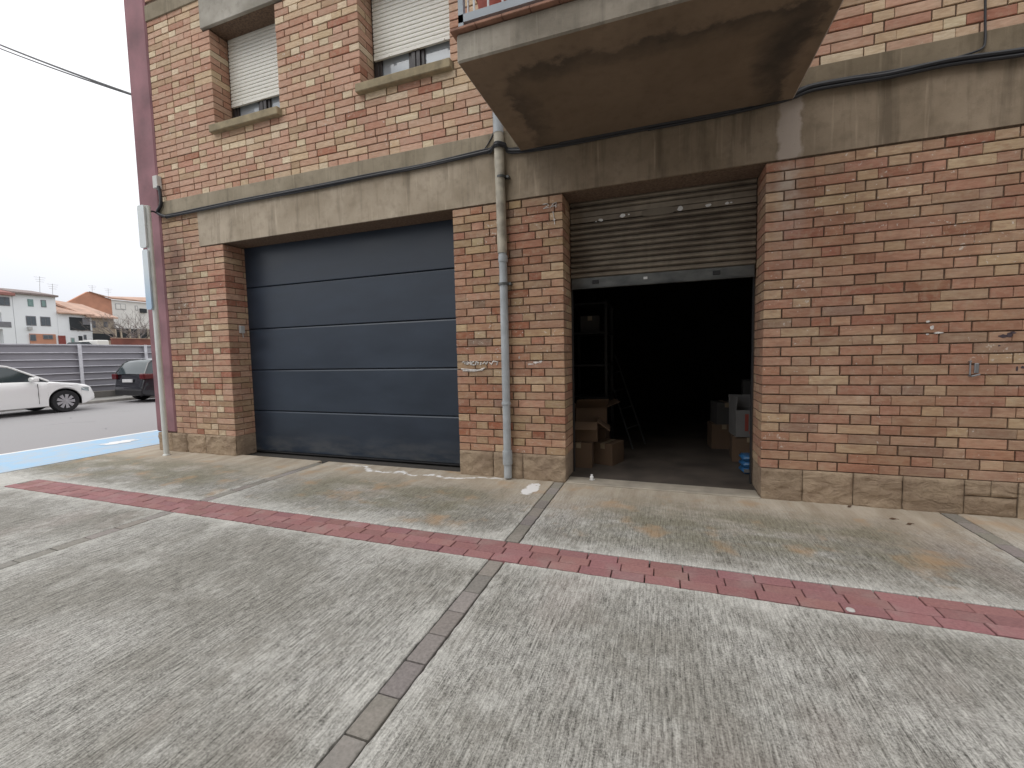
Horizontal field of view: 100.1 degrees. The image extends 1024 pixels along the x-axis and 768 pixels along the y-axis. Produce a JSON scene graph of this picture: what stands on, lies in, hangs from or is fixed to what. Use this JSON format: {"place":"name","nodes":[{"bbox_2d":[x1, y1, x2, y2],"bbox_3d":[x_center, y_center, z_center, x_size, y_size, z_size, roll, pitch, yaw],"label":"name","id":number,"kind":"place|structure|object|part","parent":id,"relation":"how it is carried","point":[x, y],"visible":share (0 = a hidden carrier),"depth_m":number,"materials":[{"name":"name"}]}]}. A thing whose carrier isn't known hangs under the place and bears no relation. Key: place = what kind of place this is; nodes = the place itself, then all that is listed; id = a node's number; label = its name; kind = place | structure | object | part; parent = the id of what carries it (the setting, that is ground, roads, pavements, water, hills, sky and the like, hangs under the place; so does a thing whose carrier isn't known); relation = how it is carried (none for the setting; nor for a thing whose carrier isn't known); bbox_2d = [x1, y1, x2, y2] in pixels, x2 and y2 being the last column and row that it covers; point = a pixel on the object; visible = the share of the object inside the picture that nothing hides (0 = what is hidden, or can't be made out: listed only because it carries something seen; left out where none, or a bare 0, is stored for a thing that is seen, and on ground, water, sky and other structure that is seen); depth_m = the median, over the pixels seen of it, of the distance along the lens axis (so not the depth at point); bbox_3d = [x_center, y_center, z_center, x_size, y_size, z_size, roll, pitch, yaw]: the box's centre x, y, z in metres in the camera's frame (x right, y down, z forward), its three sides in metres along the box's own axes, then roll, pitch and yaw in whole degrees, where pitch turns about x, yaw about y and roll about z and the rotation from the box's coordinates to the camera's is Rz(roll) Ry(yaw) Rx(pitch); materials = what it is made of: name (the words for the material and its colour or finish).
{"place":"outdoors","nodes":[
{"label":"outdoors","id":0,"kind":"place"},
{"bbox_2d":[0,0,145,302],"label":"sky","id":1,"kind":"structure","parent":0,"point":[69,191],"materials":[{"name":"white"}]},
{"bbox_2d":[0,398,157,453],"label":"road","id":2,"kind":"structure","parent":0,"point":[22,430],"depth_m":10.05,"materials":[{"name":"grey asphalt"}]},
{"bbox_2d":[0,365,93,411],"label":"white hatchback","id":3,"kind":"object","parent":2,"relation":"on","point":[19,389],"visible":1,"depth_m":12.03,"materials":[{"name":"white paint"}]},
{"bbox_3d":[-14.510,-0.236,11.208,1.584,0.583,2.840,0,4,20],"label":"window glass","id":4,"kind":"part","parent":3,"relation":"part of","materials":[{"name":"grey glass"}]},
{"bbox_2d":[0,430,157,454],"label":"white road line","id":5,"kind":"object","parent":2,"relation":"on","point":[76,442],"depth_m":7.58,"materials":[{"name":"paint"}]},
{"bbox_2d":[0,431,161,472],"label":"blue parking bay","id":6,"kind":"object","parent":2,"relation":"on","point":[29,459],"depth_m":6.88,"materials":[{"name":"paint"}]},
{"bbox_2d":[100,439,139,444],"bbox_3d":[-6.933,1.027,7.591,0.337,0.001,0.558,0,4,20],"label":"faded bay marking","id":7,"kind":"object","parent":6,"relation":"on","point":[116,442],"visible":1,"depth_m":7.57,"materials":[{"name":"white paint"}]},
{"bbox_2d":[112,358,154,399],"bbox_3d":[-12.763,-0.283,17.130,2.140,1.573,4.437,0,4,20],"label":"black hatchback","id":8,"kind":"object","parent":2,"relation":"on","point":[134,379],"visible":0.28,"depth_m":15.09,"materials":[{"name":"black paint"}]},
{"bbox_3d":[-12.941,-0.712,16.625,1.620,0.621,3.260,0,4,20],"label":"window glass","id":9,"kind":"part","parent":8,"relation":"part of","materials":[{"name":"grey glass"}]},
{"bbox_2d":[90,396,131,400],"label":"pavement","id":10,"kind":"structure","parent":0,"point":[101,398],"depth_m":16.31,"materials":[{"name":"concrete"}]},
{"bbox_2d":[0,343,151,397],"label":"sheet metal fence","id":11,"kind":"object","parent":10,"relation":"on","point":[94,367],"visible":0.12,"depth_m":15.86,"materials":[{"name":"grey metal"}]},
{"bbox_2d":[4,444,724,593],"bbox_3d":[7.120,2.132,-11.933,38.600,0.072,42.000,0,4,20],"label":"pavement bed","id":12,"kind":"object","parent":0,"point":[324,459],"depth_m":5.94,"materials":[{"name":"grey concrete"}]},
{"bbox_2d":[0,444,159,474],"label":"kerb","id":13,"kind":"structure","parent":12,"relation":"on","point":[5,473],"depth_m":6.26,"materials":[{"name":"concrete"}]},
{"bbox_2d":[0,447,1023,767],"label":"pavement","id":14,"kind":"structure","parent":0,"point":[178,641],"depth_m":2.16,"materials":[{"name":"concrete"}]},
{"bbox_2d":[137,205,170,455],"bbox_3d":[-5.277,-0.727,6.348,0.170,3.710,0.115,0,4,20],"label":"sign post","id":15,"kind":"object","parent":14,"relation":"on","point":[145,226],"visible":0.92,"depth_m":6.26,"materials":[{"name":"metal"}]},
{"bbox_2d":[0,463,1023,767],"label":"grey paver strip","id":16,"kind":"object","parent":14,"relation":"in","point":[360,733],"visible":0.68,"depth_m":2.23,"materials":[{"name":"grey concrete"}]},
{"bbox_2d":[5,479,1023,639],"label":"red paver strip","id":17,"kind":"object","parent":14,"relation":"in","point":[982,619],"visible":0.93,"depth_m":2.80,"materials":[{"name":"red brick"}]},
{"bbox_2d":[124,0,1023,519],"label":"brick building","id":18,"kind":"structure","parent":14,"relation":"on","point":[834,276],"depth_m":4.59,"materials":[{"name":"brick"}]},
{"bbox_2d":[0,44,130,94],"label":"overhead cable","id":19,"kind":"object","parent":18,"relation":"attached to","point":[104,84],"visible":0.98,"depth_m":7.38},
{"bbox_2d":[156,186,165,217],"bbox_3d":[-5.252,-2.713,6.415,0.198,0.477,0.059,0,4,20],"label":"conduit cable","id":20,"kind":"object","parent":18,"relation":"attached to","point":[159,207],"visible":1,"depth_m":6.39,"materials":[{"name":"black plastic"}]},
{"bbox_2d":[209,24,281,134],"bbox_3d":[-3.560,-4.232,5.897,1.250,1.460,0.435,0,4,20],"label":"window","id":21,"kind":"structure","parent":18,"relation":"in","point":[253,66],"depth_m":6.01,"materials":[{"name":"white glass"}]},
{"bbox_2d":[244,219,460,465],"bbox_3d":[-2.241,-0.511,5.964,3.750,3.100,0.104,0,4,20],"label":"garage door","id":22,"kind":"structure","parent":18,"relation":"in","point":[353,343],"depth_m":5.86,"materials":[{"name":"grey metal"}]},
{"bbox_2d":[355,0,453,95],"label":"window","id":23,"kind":"structure","parent":18,"relation":"in","point":[411,38],"depth_m":5.18,"materials":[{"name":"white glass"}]},
{"bbox_2d":[476,0,505,8],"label":"flower pot","id":24,"kind":"object","parent":18,"relation":"on","point":[482,3],"visible":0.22,"depth_m":3.15,"materials":[{"name":"red ceramic"}]},
{"bbox_2d":[165,47,1023,218],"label":"wall cable bundle","id":25,"kind":"object","parent":18,"relation":"attached to","point":[918,68],"depth_m":4.01,"materials":[{"name":"black rubber"}]},
{"bbox_2d":[956,0,986,56],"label":"branch cable","id":26,"kind":"object","parent":18,"relation":"attached to","point":[985,27],"visible":1,"depth_m":3.28,"materials":[{"name":"grey plastic"}]},
{"bbox_2d":[569,406,756,491],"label":"storage floor","id":27,"kind":"structure","parent":0,"point":[676,448],"depth_m":5.80,"materials":[{"name":"concrete"}]},
{"bbox_2d":[575,441,593,467],"bbox_3d":[0.864,0.848,5.396,0.320,0.307,0.401,0,4,17],"label":"cardboard box","id":28,"kind":"object","parent":27,"relation":"on","point":[584,454],"visible":0.44,"depth_m":5.19,"materials":[{"name":"brown cardboard"}]},
{"bbox_2d":[575,404,609,441],"bbox_3d":[0.925,0.484,5.370,0.584,0.413,0.674,0,4,13],"label":"cardboard box","id":29,"kind":"object","parent":28,"relation":"on","point":[586,431],"visible":0.54,"depth_m":5.21,"materials":[{"name":"brown cardboard"}]},
{"bbox_2d":[575,398,619,428],"bbox_3d":[1.123,0.373,5.698,0.578,0.400,0.551,-1,4,2],"label":"cardboard box","id":30,"kind":"object","parent":29,"relation":"on","point":[587,410],"visible":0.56,"depth_m":5.57,"materials":[{"name":"brown cardboard"}]},
{"bbox_2d":[574,300,613,438],"bbox_3d":[1.180,-0.122,6.327,0.540,2.100,0.740,0,4,20],"label":"shelf rack","id":31,"kind":"object","parent":27,"relation":"on","point":[605,305],"visible":0.59,"depth_m":6.28,"materials":[{"name":"grey metal"}]},
{"bbox_2d":[580,315,599,331],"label":"cardboard box","id":32,"kind":"object","parent":31,"relation":"on","point":[590,323],"visible":0.83,"depth_m":6.04,"materials":[{"name":"brown cardboard"}]},
{"bbox_2d":[594,438,623,465],"bbox_3d":[1.224,0.857,5.439,0.260,0.267,0.321,2,5,39],"label":"cardboard box","id":33,"kind":"object","parent":27,"relation":"on","point":[608,452],"visible":0.91,"depth_m":5.33,"materials":[{"name":"brown cardboard"}]},
{"bbox_2d":[598,424,609,439],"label":"cardboard box","id":34,"kind":"object","parent":33,"relation":"on","point":[603,433],"visible":0.12,"depth_m":5.60,"materials":[{"name":"brown cardboard"}]},
{"bbox_2d":[603,355,645,448],"bbox_3d":[1.730,0.225,6.669,0.303,1.351,1.102,-2,4,-13],"label":"step ladder","id":35,"kind":"object","parent":27,"relation":"on","point":[620,409],"visible":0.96,"depth_m":6.60,"materials":[{"name":"metal"}]},
{"bbox_2d":[707,421,729,448],"bbox_3d":[3.010,0.728,6.168,0.320,0.347,0.321,0,4,14],"label":"cardboard box","id":36,"kind":"object","parent":27,"relation":"on","point":[718,436],"visible":0.58,"depth_m":6.03,"materials":[{"name":"brown cardboard"}]},
{"bbox_2d":[710,400,728,423],"bbox_3d":[3.022,0.402,6.139,0.260,0.307,0.301,-1,4,8],"label":"cardboard box","id":37,"kind":"object","parent":36,"relation":"on","point":[719,411],"visible":0.71,"depth_m":6.01,"materials":[{"name":"cardboard"}]},
{"bbox_2d":[729,433,749,461],"bbox_3d":[2.985,0.794,5.438,0.380,0.317,0.381,0,4,22],"label":"cardboard box","id":38,"kind":"object","parent":27,"relation":"on","point":[738,446],"visible":0.41,"depth_m":5.31,"materials":[{"name":"brown cardboard"}]},
{"bbox_2d":[729,394,749,436],"bbox_3d":[2.954,0.392,5.404,0.343,0.491,0.377,0,4,14],"label":"cardboard box","id":39,"kind":"object","parent":38,"relation":"on","point":[739,415],"visible":0.62,"depth_m":5.33,"materials":[{"name":"white cardboard"}]},
{"bbox_2d":[739,453,748,473],"bbox_3d":[2.750,0.896,4.834,0.320,0.205,0.205,0,4,14],"label":"blue packet","id":40,"kind":"object","parent":27,"relation":"on","point":[744,463],"visible":0.41,"depth_m":4.80,"materials":[{"name":"plastic"}]},
{"bbox_2d":[741,379,750,393],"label":"cardboard box","id":41,"kind":"object","parent":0,"point":[745,386],"visible":0.12,"depth_m":6.00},
{"bbox_2d":[845,607,854,611],"bbox_3d":[1.804,1.203,2.289,0.042,0.005,0.042,0,4,20],"label":"bottle cap","id":42,"kind":"object","parent":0,"point":[849,609],"visible":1,"depth_m":2.29,"materials":[{"name":"white plastic"}]},
{"label":"ground","id":43,"kind":"structure","parent":0,"visible":0},
{"bbox_2d":[0,290,15,343],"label":"house","id":44,"kind":"structure","parent":43,"relation":"on","point":[7,331],"depth_m":41.55,"materials":[{"name":"white paint"}]},
{"bbox_2d":[0,297,9,305],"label":"window","id":45,"kind":"structure","parent":44,"relation":"in","point":[4,301],"depth_m":41.38,"materials":[{"name":"grey glass"}]},
{"bbox_2d":[0,276,58,343],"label":"house","id":46,"kind":"structure","parent":43,"relation":"on","point":[35,317],"depth_m":43.45,"materials":[{"name":"white paint"}]},
{"bbox_2d":[27,299,33,306],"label":"window","id":47,"kind":"structure","parent":46,"relation":"in","point":[30,301],"depth_m":43.07,"materials":[{"name":"green glass"}]},
{"bbox_2d":[26,316,36,325],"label":"window","id":48,"kind":"structure","parent":46,"relation":"in","point":[30,320],"depth_m":43.15,"materials":[{"name":"grey glass"}]},
{"bbox_2d":[29,334,36,340],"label":"window","id":49,"kind":"structure","parent":46,"relation":"in","point":[32,336],"depth_m":43.16,"materials":[{"name":"grey glass"}]},
{"bbox_2d":[41,300,46,306],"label":"window","id":50,"kind":"structure","parent":46,"relation":"in","point":[43,302],"depth_m":43.98,"materials":[{"name":"green glass"}]},
{"bbox_2d":[40,316,50,325],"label":"window","id":51,"kind":"structure","parent":46,"relation":"in","point":[45,321],"depth_m":44.13,"materials":[{"name":"grey glass"}]},
{"bbox_2d":[43,335,52,338],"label":"window","id":52,"kind":"structure","parent":46,"relation":"in","point":[44,336],"depth_m":44.21,"materials":[{"name":"grey glass"}]},
{"bbox_2d":[56,305,93,343],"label":"house","id":53,"kind":"structure","parent":43,"relation":"on","point":[67,320],"depth_m":46.27,"materials":[{"name":"white paint"}]},
{"bbox_2d":[58,335,65,343],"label":"door","id":54,"kind":"structure","parent":53,"relation":"in","point":[61,339],"depth_m":45.36,"materials":[{"name":"red metal"}]},
{"bbox_2d":[0,396,154,411],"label":"kerb","id":55,"kind":"structure","parent":43,"relation":"on","point":[110,400],"depth_m":15.52,"materials":[{"name":"concrete"}]},
{"bbox_2d":[55,300,117,344],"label":"house","id":56,"kind":"structure","parent":43,"relation":"on","point":[82,308],"depth_m":48.76,"materials":[{"name":"orange tile"}]},
{"bbox_2d":[67,340,108,345],"bbox_3d":[-27.245,-1.309,28.052,2.100,3.051,2.323,0,4,20],"label":"parked truck","id":57,"kind":"object","parent":43,"relation":"on","point":[99,342],"visible":0.04,"depth_m":27.46,"materials":[{"name":"white metal"}]},
{"bbox_2d":[67,285,149,338],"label":"house","id":58,"kind":"structure","parent":43,"relation":"on","point":[103,303],"depth_m":60.30,"materials":[{"name":"white paint"}]},
{"bbox_2d":[115,303,125,309],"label":"window","id":59,"kind":"structure","parent":58,"relation":"in","point":[117,305],"depth_m":60.27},
{"bbox_2d":[72,311,149,337],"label":"bare tree","id":60,"kind":"object","parent":43,"relation":"on","point":[112,333],"visible":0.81,"depth_m":47.76,"materials":[{"name":"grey plant"}]},
{"bbox_2d":[101,308,149,337],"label":"bare tree","id":61,"kind":"object","parent":43,"relation":"on","point":[125,331],"visible":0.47,"depth_m":49.40,"materials":[{"name":"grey plant"}]},
{"bbox_2d":[110,338,150,344],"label":"garden wall","id":62,"kind":"structure","parent":43,"relation":"on","point":[130,341],"depth_m":48.55,"materials":[{"name":"red brick"}]}
]}

